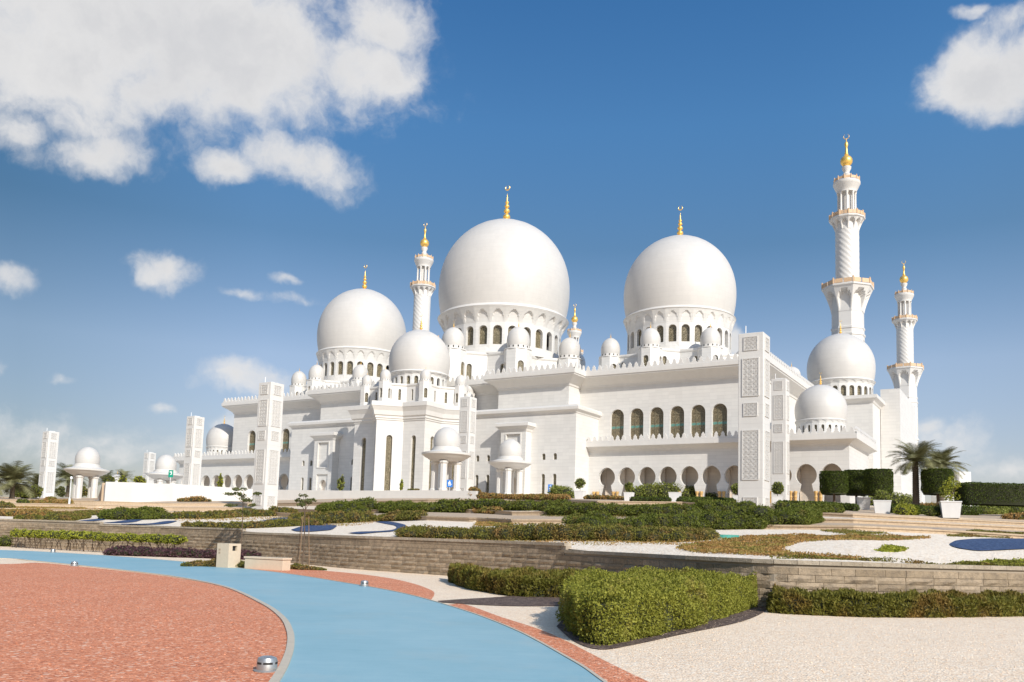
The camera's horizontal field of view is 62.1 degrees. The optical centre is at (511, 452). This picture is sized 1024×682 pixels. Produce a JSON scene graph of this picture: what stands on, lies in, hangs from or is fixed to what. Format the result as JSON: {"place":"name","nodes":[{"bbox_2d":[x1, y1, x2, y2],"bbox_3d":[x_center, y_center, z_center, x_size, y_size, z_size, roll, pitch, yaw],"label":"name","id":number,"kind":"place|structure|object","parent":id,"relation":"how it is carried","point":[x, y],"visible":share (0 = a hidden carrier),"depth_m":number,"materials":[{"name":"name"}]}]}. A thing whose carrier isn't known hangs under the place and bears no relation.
{"place":"outdoors","nodes":[
{"label":"outdoors","id":0,"kind":"place"},
{"bbox_2d":[0,550,601,681],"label":"path","id":1,"kind":"structure","parent":0,"point":[345,632],"depth_m":14.59,"materials":[{"name":"blue rubber"}]},
{"bbox_2d":[180,558,215,566],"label":"shrub","id":2,"kind":"object","parent":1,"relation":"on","point":[208,563],"visible":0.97,"depth_m":38.37,"materials":[{"name":"green plant"}]},
{"bbox_2d":[216,543,240,567],"bbox_3d":[-12.774,4.624,38.339,0.720,1.080,0.726,-1,-6,28],"label":"litter bin","id":3,"kind":"object","parent":1,"relation":"on","point":[228,555],"visible":0.95,"depth_m":38.07,"materials":[{"name":"beige stone"}]},
{"bbox_2d":[0,531,1023,681],"bbox_3d":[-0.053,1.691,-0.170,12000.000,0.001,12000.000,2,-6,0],"label":"ground","id":4,"kind":"structure","parent":0,"point":[706,668],"depth_m":14.64,"materials":[{"name":"beige gravel"}]},
{"bbox_2d":[9,528,187,551],"bbox_3d":[-27.381,5.697,55.087,17.652,1.414,1.419,-1,-7,29],"label":"stemmed hedge","id":5,"kind":"object","parent":4,"relation":"on","point":[156,539],"visible":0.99,"depth_m":54.56,"materials":[{"name":"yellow plant"}]},
{"bbox_2d":[0,563,286,681],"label":"red gravel bed","id":6,"kind":"object","parent":4,"relation":"on","point":[68,660],"visible":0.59,"depth_m":14.18,"materials":[{"name":"red gravel"}]},
{"bbox_2d":[253,655,277,672],"bbox_3d":[-2.983,2.575,10.362,0.320,0.206,0.320,2,-6,-6],"label":"ground light","id":7,"kind":"object","parent":6,"relation":"on","point":[267,663],"visible":0.89,"depth_m":10.26,"materials":[{"name":"metal"}]},
{"bbox_2d":[0,558,294,681],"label":"kerb","id":8,"kind":"structure","parent":4,"relation":"on","point":[278,674],"depth_m":15.66,"materials":[{"name":"concrete"}]},
{"bbox_2d":[103,545,261,559],"bbox_3d":[-18.839,5.855,49.883,10.616,0.757,2.283,2,-6,0],"label":"purple shrub bed","id":9,"kind":"object","parent":4,"relation":"on","point":[148,551],"visible":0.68,"depth_m":49.24,"materials":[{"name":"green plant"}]},
{"bbox_2d":[222,487,261,556],"bbox_3d":[-15.322,4.040,48.226,2.220,4.265,1.078,2,-6,0],"label":"sapling","id":10,"kind":"object","parent":4,"relation":"on","point":[243,499],"visible":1,"depth_m":48.31,"materials":[{"name":"green plant"}]},
{"bbox_2d":[294,493,316,564],"bbox_3d":[-10.081,3.798,41.276,1.034,3.681,0.800,2,-6,0],"label":"sapling","id":11,"kind":"object","parent":4,"relation":"on","point":[302,503],"visible":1,"depth_m":41.33,"materials":[{"name":"green plant"}]},
{"bbox_2d":[17,550,607,681],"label":"path edging","id":12,"kind":"object","parent":4,"relation":"on","point":[580,664],"visible":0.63,"depth_m":16.28,"materials":[{"name":"concrete"}]},
{"bbox_2d":[256,569,647,681],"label":"red gravel strip","id":13,"kind":"object","parent":4,"relation":"on","point":[606,670],"visible":0.88,"depth_m":17.23,"materials":[{"name":"red gravel"}]},
{"bbox_2d":[244,556,291,570],"bbox_3d":[-10.756,4.861,37.420,2.180,0.550,0.600,-1,-6,24],"label":"bench","id":14,"kind":"object","parent":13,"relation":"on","point":[268,563],"visible":1,"depth_m":37.12,"materials":[{"name":"beige stone"}]},
{"bbox_2d":[290,563,326,570],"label":"shrub","id":15,"kind":"object","parent":13,"relation":"on","point":[300,566],"visible":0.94,"depth_m":38.32,"materials":[{"name":"green plant"}]},
{"bbox_2d":[438,596,559,605],"bbox_3d":[0.646,4.090,23.603,2.853,0.001,5.765,-2,-7,35],"label":"mulch bed","id":16,"kind":"object","parent":4,"relation":"on","point":[523,601],"visible":0.78,"depth_m":22.83,"materials":[{"name":"brown soil"}]},
{"bbox_2d":[0,519,1023,606],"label":"retaining wall","id":17,"kind":"structure","parent":4,"relation":"on","point":[434,556],"depth_m":34.44,"materials":[{"name":"beige stone"}]},
{"bbox_2d":[447,561,581,596],"bbox_3d":[0.452,4.309,29.762,4.904,0.954,9.877,3,-6,-15],"label":"feathery hedge","id":18,"kind":"object","parent":4,"relation":"on","point":[530,581],"visible":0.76,"depth_m":25.76,"materials":[{"name":"green plant"}]},
{"bbox_2d":[557,607,765,648],"bbox_3d":[3.283,3.731,19.201,3.374,0.001,11.947,-2,-7,33],"label":"mulch bed","id":19,"kind":"object","parent":4,"relation":"on","point":[742,616],"visible":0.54,"depth_m":16.69,"materials":[{"name":"brown soil"}]},
{"bbox_2d":[555,565,757,645],"bbox_3d":[3.122,3.321,20.335,3.960,1.119,13.421,-1,-6,25],"label":"clipped bush","id":20,"kind":"object","parent":19,"relation":"on","point":[599,607],"visible":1,"depth_m":16.35,"materials":[{"name":"green plant"}]},
{"bbox_2d":[608,610,1023,681],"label":"cream gravel stones","id":21,"kind":"object","parent":4,"relation":"on","point":[852,650],"visible":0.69,"depth_m":14.81,"materials":[{"name":"beige gravel"}]},
{"bbox_2d":[766,583,1023,617],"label":"feathery hedge","id":22,"kind":"object","parent":4,"relation":"on","point":[910,603],"visible":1,"depth_m":21.89,"materials":[{"name":"green plant"}]},
{"bbox_2d":[0,483,1023,563],"bbox_3d":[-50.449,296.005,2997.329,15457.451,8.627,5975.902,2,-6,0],"label":"terrain","id":23,"kind":"structure","parent":0,"point":[937,548],"depth_m":41.22,"materials":[{"name":"white gravel"}]},
{"bbox_2d":[0,460,41,498],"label":"palm tree","id":24,"kind":"object","parent":23,"relation":"on","point":[11,475],"visible":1,"depth_m":149.19,"materials":[{"name":"green plant"}]},
{"bbox_2d":[0,508,52,515],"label":"hedge","id":25,"kind":"object","parent":23,"relation":"on","point":[20,511],"visible":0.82,"depth_m":74.97,"materials":[{"name":"green plant"}]},
{"bbox_2d":[37,431,58,497],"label":"light tower","id":26,"kind":"structure","parent":23,"relation":"on","point":[48,459],"depth_m":191.55,"materials":[{"name":"white stone"}]},
{"bbox_2d":[14,503,86,508],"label":"ground cover","id":27,"kind":"object","parent":23,"relation":"on","point":[59,507],"visible":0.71,"depth_m":90.75,"materials":[{"name":"green plant"}]},
{"bbox_2d":[29,496,73,503],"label":"hedge","id":28,"kind":"object","parent":23,"relation":"on","point":[50,499],"visible":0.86,"depth_m":122.98,"materials":[{"name":"yellow plant"}]},
{"bbox_2d":[13,511,91,521],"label":"hedge","id":29,"kind":"object","parent":23,"relation":"on","point":[75,516],"visible":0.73,"depth_m":63.79,"materials":[{"name":"green plant"}]},
{"bbox_2d":[55,463,88,496],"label":"palm tree","id":30,"kind":"object","parent":23,"relation":"on","point":[65,475],"visible":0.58,"depth_m":213.81,"materials":[{"name":"green plant"}]},
{"bbox_2d":[45,509,101,514],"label":"hedge","id":31,"kind":"object","parent":23,"relation":"on","point":[93,512],"visible":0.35,"depth_m":75.60,"materials":[{"name":"green plant"}]},
{"bbox_2d":[63,447,109,498],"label":"pavilion","id":32,"kind":"structure","parent":23,"relation":"on","point":[87,462],"depth_m":169.57,"materials":[{"name":"white stone"}]},
{"bbox_2d":[97,506,167,519],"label":"hedge","id":33,"kind":"object","parent":23,"relation":"on","point":[141,512],"visible":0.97,"depth_m":68.11,"materials":[{"name":"green plant"}]},
{"bbox_2d":[142,452,155,482],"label":"light tower","id":34,"kind":"structure","parent":23,"relation":"on","point":[149,462],"depth_m":257.64,"materials":[{"name":"white stone"}]},
{"bbox_2d":[145,454,182,483],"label":"pavilion","id":35,"kind":"structure","parent":23,"relation":"on","point":[165,464],"depth_m":194.43,"materials":[{"name":"white stone"}]},
{"bbox_2d":[182,412,204,485],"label":"light tower","id":36,"kind":"structure","parent":23,"relation":"on","point":[193,450],"depth_m":172.81,"materials":[{"name":"white stone"}]},
{"bbox_2d":[177,495,211,501],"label":"hedge","id":37,"kind":"object","parent":23,"relation":"on","point":[196,499],"visible":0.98,"depth_m":139.06,"materials":[{"name":"green plant"}]},
{"bbox_2d":[175,512,293,520],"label":"ground cover","id":38,"kind":"object","parent":23,"relation":"on","point":[226,519],"visible":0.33,"depth_m":77.56,"materials":[{"name":"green plant"}]},
{"bbox_2d":[173,505,298,518],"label":"hedge","id":39,"kind":"object","parent":23,"relation":"on","point":[255,512],"visible":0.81,"depth_m":81.96,"materials":[{"name":"green plant"}]},
{"bbox_2d":[252,377,283,509],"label":"light tower","id":40,"kind":"structure","parent":23,"relation":"on","point":[268,441],"depth_m":118.70,"materials":[{"name":"white stone"}]},
{"bbox_2d":[228,518,323,527],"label":"hedge","id":41,"kind":"object","parent":23,"relation":"on","point":[280,522],"visible":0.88,"depth_m":56.76,"materials":[{"name":"green plant"}]},
{"bbox_2d":[94,482,477,501],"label":"podium wall","id":42,"kind":"structure","parent":23,"relation":"on","point":[133,492],"depth_m":140.03,"materials":[{"name":"white stone"}]},
{"bbox_2d":[291,524,335,530],"bbox_3d":[-12.842,4.907,56.201,2.508,0.628,16.910,3,-6,-7],"label":"blue pebble bed","id":43,"kind":"object","parent":23,"relation":"on","point":[318,527],"visible":0.74,"depth_m":53.92,"materials":[{"name":"blue gravel"}]},
{"bbox_2d":[287,510,375,523],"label":"hedge","id":44,"kind":"object","parent":23,"relation":"on","point":[333,517],"visible":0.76,"depth_m":66.11,"materials":[{"name":"green plant"}]},
{"bbox_2d":[314,496,376,512],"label":"hedge","id":45,"kind":"object","parent":23,"relation":"on","point":[360,504],"visible":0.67,"depth_m":90.69,"materials":[{"name":"green plant"}]},
{"bbox_2d":[351,521,404,533],"bbox_3d":[-8.130,4.745,54.653,2.764,0.991,22.410,2,-6,-5],"label":"blue pebble bed","id":46,"kind":"object","parent":23,"relation":"on","point":[397,525],"visible":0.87,"depth_m":51.42,"materials":[{"name":"blue gravel"}]},
{"bbox_2d":[369,509,427,521],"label":"hedge","id":47,"kind":"object","parent":23,"relation":"on","point":[403,515],"visible":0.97,"depth_m":63.76,"materials":[{"name":"green plant"}]},
{"bbox_2d":[410,225,438,336],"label":"minaret","id":48,"kind":"object","parent":23,"relation":"on","point":[421,288],"visible":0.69,"depth_m":308.00,"materials":[{"name":"white stone"}]},
{"bbox_2d":[393,524,473,539],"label":"hedge","id":49,"kind":"object","parent":23,"relation":"on","point":[422,531],"visible":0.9,"depth_m":38.49,"materials":[{"name":"green plant"}]},
{"bbox_2d":[422,427,470,490],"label":"pavilion","id":50,"kind":"structure","parent":23,"relation":"on","point":[446,452],"depth_m":143.05,"materials":[{"name":"white stone"}]},
{"bbox_2d":[374,498,554,512],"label":"hedge","id":51,"kind":"object","parent":23,"relation":"on","point":[455,505],"visible":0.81,"depth_m":80.21,"materials":[{"name":"green plant"}]},
{"bbox_2d":[459,396,476,490],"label":"light tower","id":52,"kind":"structure","parent":23,"relation":"on","point":[467,420],"depth_m":168.16,"materials":[{"name":"white stone"}]},
{"bbox_2d":[472,505,502,513],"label":"hedge","id":53,"kind":"object","parent":23,"relation":"on","point":[484,509],"visible":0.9,"depth_m":76.28,"materials":[{"name":"green plant"}]},
{"bbox_2d":[488,439,531,493],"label":"pavilion","id":54,"kind":"structure","parent":23,"relation":"on","point":[510,461],"depth_m":164.01,"materials":[{"name":"white stone"}]},
{"bbox_2d":[0,499,1023,525],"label":"terrace wall","id":55,"kind":"structure","parent":23,"relation":"on","point":[604,502],"depth_m":79.62,"materials":[{"name":"stone"}]},
{"bbox_2d":[2,508,1023,537],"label":"terrace wall","id":56,"kind":"structure","parent":23,"relation":"on","point":[796,527],"depth_m":44.87,"materials":[{"name":"stone"}]},
{"bbox_2d":[13,503,1023,530],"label":"terrace wall","id":57,"kind":"structure","parent":23,"relation":"on","point":[860,521],"depth_m":70.86,"materials":[{"name":"stone"}]},
{"bbox_2d":[468,486,571,500],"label":"hedge","id":58,"kind":"object","parent":23,"relation":"on","point":[512,496],"visible":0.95,"depth_m":121.05,"materials":[{"name":"green plant"}]},
{"bbox_2d":[173,186,915,503],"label":"mosque","id":59,"kind":"structure","parent":23,"relation":"on","point":[373,403],"depth_m":181.79,"materials":[{"name":"white stone"}]},
{"bbox_2d":[612,410,623,439],"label":"window","id":60,"kind":"structure","parent":59,"relation":"in","point":[618,416],"depth_m":173.89,"materials":[{"name":"beige glass"}]},
{"bbox_2d":[631,409,642,439],"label":"window","id":61,"kind":"structure","parent":59,"relation":"in","point":[637,415],"depth_m":171.69,"materials":[{"name":"beige glass"}]},
{"bbox_2d":[650,408,663,438],"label":"window","id":62,"kind":"structure","parent":59,"relation":"in","point":[657,414],"depth_m":169.44,"materials":[{"name":"beige glass"}]},
{"bbox_2d":[671,406,683,437],"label":"window","id":63,"kind":"structure","parent":59,"relation":"in","point":[677,414],"depth_m":167.18,"materials":[{"name":"beige glass"}]},
{"bbox_2d":[692,405,704,436],"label":"window","id":64,"kind":"structure","parent":59,"relation":"in","point":[698,412],"depth_m":164.95,"materials":[{"name":"beige glass"}]},
{"bbox_2d":[713,404,726,436],"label":"window","id":65,"kind":"structure","parent":59,"relation":"in","point":[720,410],"depth_m":162.72,"materials":[{"name":"beige glass"}]},
{"bbox_2d":[547,485,574,497],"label":"hedge","id":66,"kind":"object","parent":23,"relation":"on","point":[558,489],"visible":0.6,"depth_m":126.04,"materials":[{"name":"green plant"}]},
{"bbox_2d":[414,537,720,545],"bbox_3d":[0.926,4.351,36.546,15.745,2.161,6.593,0,-6,17],"label":"ground cover","id":67,"kind":"object","parent":23,"relation":"on","point":[656,542],"visible":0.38,"depth_m":34.06,"materials":[{"name":"green plant"}]},
{"bbox_2d":[567,306,582,354],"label":"minaret","id":68,"kind":"object","parent":23,"relation":"on","point":[574,332],"visible":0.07,"depth_m":410.89,"materials":[{"name":"white stone"}]},
{"bbox_2d":[560,510,619,526],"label":"hedge","id":69,"kind":"object","parent":23,"relation":"on","point":[598,518],"visible":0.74,"depth_m":44.88,"materials":[{"name":"green plant"}]},
{"bbox_2d":[467,522,719,541],"bbox_3d":[3.150,3.476,36.852,11.439,0.986,4.412,1,-6,13],"label":"hedge","id":70,"kind":"object","parent":23,"relation":"on","point":[543,531],"visible":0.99,"depth_m":35.58,"materials":[{"name":"green plant"}]},
{"bbox_2d":[583,494,623,499],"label":"hedge","id":71,"kind":"object","parent":23,"relation":"on","point":[606,497],"visible":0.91,"depth_m":102.04,"materials":[{"name":"green plant"}]},
{"bbox_2d":[616,515,644,527],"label":"hedge","id":72,"kind":"object","parent":23,"relation":"on","point":[633,521],"visible":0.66,"depth_m":44.51,"materials":[{"name":"green plant"}]},
{"bbox_2d":[537,498,756,516],"bbox_3d":[9.220,4.258,65.978,18.699,1.781,8.911,-1,-6,25],"label":"hedge","id":73,"kind":"object","parent":23,"relation":"on","point":[560,507],"visible":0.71,"depth_m":63.28,"materials":[{"name":"green plant"}]},
{"bbox_2d":[629,496,671,501],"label":"hedge","id":74,"kind":"object","parent":23,"relation":"on","point":[653,498],"visible":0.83,"depth_m":79.12,"materials":[{"name":"green plant"}]},
{"bbox_2d":[626,482,695,496],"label":"hedge","id":75,"kind":"object","parent":23,"relation":"on","point":[657,490],"visible":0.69,"depth_m":160.51,"materials":[{"name":"green plant"}]},
{"bbox_2d":[675,496,735,502],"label":"hedge","id":76,"kind":"object","parent":23,"relation":"on","point":[686,499],"visible":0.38,"depth_m":82.32,"materials":[{"name":"green plant"}]},
{"bbox_2d":[637,503,825,529],"bbox_3d":[14.480,3.640,49.261,18.368,2.226,7.599,5,-7,-32],"label":"hedge","id":77,"kind":"object","parent":23,"relation":"on","point":[751,517],"visible":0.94,"depth_m":45.64,"materials":[{"name":"green plant"}]},
{"bbox_2d":[738,326,769,505],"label":"light tower","id":78,"kind":"structure","parent":23,"relation":"on","point":[754,419],"depth_m":82.81,"materials":[{"name":"white stone"}]},
{"bbox_2d":[771,374,789,502],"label":"light tower","id":79,"kind":"structure","parent":23,"relation":"on","point":[780,457],"depth_m":144.17,"materials":[{"name":"white stone"}]},
{"bbox_2d":[676,533,930,558],"bbox_3d":[11.642,3.530,33.779,7.195,1.163,19.081,-2,-7,32],"label":"ground cover","id":80,"kind":"object","parent":23,"relation":"on","point":[746,545],"visible":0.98,"depth_m":32.00,"materials":[{"name":"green plant"}]},
{"bbox_2d":[771,501,844,512],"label":"hedge","id":81,"kind":"object","parent":23,"relation":"on","point":[831,508],"visible":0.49,"depth_m":69.03,"materials":[{"name":"green plant"}]},
{"bbox_2d":[778,500,859,510],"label":"hedge","id":82,"kind":"object","parent":23,"relation":"on","point":[851,506],"visible":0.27,"depth_m":81.53,"materials":[{"name":"green plant"}]},
{"bbox_2d":[819,470,848,501],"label":"trimmed tree","id":83,"kind":"object","parent":23,"relation":"on","point":[833,483],"visible":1,"depth_m":91.19,"materials":[{"name":"green plant"}]},
{"bbox_2d":[821,136,873,341],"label":"minaret","id":84,"kind":"object","parent":23,"relation":"on","point":[846,291],"visible":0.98,"depth_m":230.23,"materials":[{"name":"white stone"}]},
{"bbox_2d":[820,528,887,533],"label":"ground cover","id":85,"kind":"object","parent":23,"relation":"on","point":[842,530],"visible":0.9,"depth_m":41.15,"materials":[{"name":"green plant"}]},
{"bbox_2d":[844,469,865,503],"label":"trimmed tree","id":86,"kind":"object","parent":23,"relation":"on","point":[856,482],"visible":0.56,"depth_m":96.28,"materials":[{"name":"green plant"}]},
{"bbox_2d":[856,497,870,509],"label":"planter","id":87,"kind":"object","parent":23,"relation":"on","point":[863,503],"visible":0.94,"depth_m":95.87,"materials":[{"name":"stone"}]},
{"bbox_2d":[863,468,893,495],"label":"trimmed tree","id":88,"kind":"object","parent":23,"relation":"on","point":[877,479],"visible":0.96,"depth_m":91.25,"materials":[{"name":"green plant"}]},
{"bbox_2d":[873,500,891,513],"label":"planter","id":89,"kind":"object","parent":23,"relation":"on","point":[882,506],"visible":0.94,"depth_m":74.30,"materials":[{"name":"stone"}]},
{"bbox_2d":[868,491,912,505],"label":"hedge","id":90,"kind":"object","parent":23,"relation":"on","point":[901,498],"visible":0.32,"depth_m":159.85,"materials":[{"name":"green plant"}]},
{"bbox_2d":[873,543,908,551],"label":"ground cover","id":91,"kind":"object","parent":23,"relation":"on","point":[890,548],"visible":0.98,"depth_m":28.89,"materials":[{"name":"green plant"}]},
{"bbox_2d":[770,553,1023,565],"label":"ground cover","id":92,"kind":"object","parent":23,"relation":"on","point":[877,559],"visible":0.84,"depth_m":24.69,"materials":[{"name":"green plant"}]},
{"bbox_2d":[887,261,924,502],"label":"minaret","id":93,"kind":"object","parent":23,"relation":"on","point":[905,372],"visible":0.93,"depth_m":331.33,"materials":[{"name":"white stone"}]},
{"bbox_2d":[892,503,920,514],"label":"hedge","id":94,"kind":"object","parent":23,"relation":"on","point":[907,509],"visible":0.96,"depth_m":72.92,"materials":[{"name":"green plant"}]},
{"bbox_2d":[886,439,946,504],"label":"palm tree","id":95,"kind":"object","parent":23,"relation":"on","point":[915,458],"visible":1,"depth_m":91.96,"materials":[{"name":"green plant"}]},
{"bbox_2d":[924,505,940,516],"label":"hedge","id":96,"kind":"object","parent":23,"relation":"on","point":[935,511],"visible":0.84,"depth_m":72.56,"materials":[{"name":"green plant"}]},
{"bbox_2d":[920,468,953,506],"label":"trimmed tree","id":97,"kind":"object","parent":23,"relation":"on","point":[932,479],"visible":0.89,"depth_m":89.27,"materials":[{"name":"green plant"}]},
{"bbox_2d":[919,446,970,505],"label":"palm tree","id":98,"kind":"object","parent":23,"relation":"on","point":[945,454],"visible":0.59,"depth_m":103.51,"materials":[{"name":"green plant"}]},
{"bbox_2d":[939,501,961,517],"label":"planter","id":99,"kind":"object","parent":23,"relation":"on","point":[950,509],"visible":0.98,"depth_m":71.58,"materials":[{"name":"stone"}]},
{"bbox_2d":[938,476,961,500],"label":"potted tree","id":100,"kind":"object","parent":99,"relation":"in","point":[952,489],"visible":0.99,"depth_m":72.16,"materials":[{"name":"green plant"}]},
{"bbox_2d":[931,471,970,506],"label":"gatehouse","id":101,"kind":"object","parent":23,"relation":"on","point":[967,477],"visible":0.11,"depth_m":190.81,"materials":[{"name":"white stone"}]},
{"bbox_2d":[960,504,982,514],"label":"hedge","id":102,"kind":"object","parent":23,"relation":"on","point":[971,510],"visible":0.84,"depth_m":85.74,"materials":[{"name":"green plant"}]},
{"bbox_2d":[946,529,1023,537],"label":"ground cover","id":103,"kind":"object","parent":23,"relation":"on","point":[969,534],"visible":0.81,"depth_m":43.65,"materials":[{"name":"green plant"}]},
{"bbox_2d":[950,538,1023,549],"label":"blue pebble bed","id":104,"kind":"object","parent":23,"relation":"on","point":[993,543],"visible":1,"depth_m":36.49,"materials":[{"name":"blue gravel"}]},
{"bbox_2d":[952,482,1023,506],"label":"clipped hedge","id":105,"kind":"object","parent":23,"relation":"on","point":[990,494],"visible":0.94,"depth_m":87.23,"materials":[{"name":"green plant"}]},
{"bbox_2d":[978,506,1023,513],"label":"hedge","id":106,"kind":"object","parent":23,"relation":"on","point":[996,509],"visible":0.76,"depth_m":99.43,"materials":[{"name":"green plant"}]},
{"bbox_2d":[1000,512,1023,519],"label":"hedge","id":107,"kind":"object","parent":23,"relation":"on","point":[1017,516],"visible":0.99,"depth_m":72.44,"materials":[{"name":"brown plant"}]},
{"bbox_2d":[0,0,1023,506],"label":"sky","id":108,"kind":"structure","parent":0,"point":[188,187],"materials":[{"name":"blue"}]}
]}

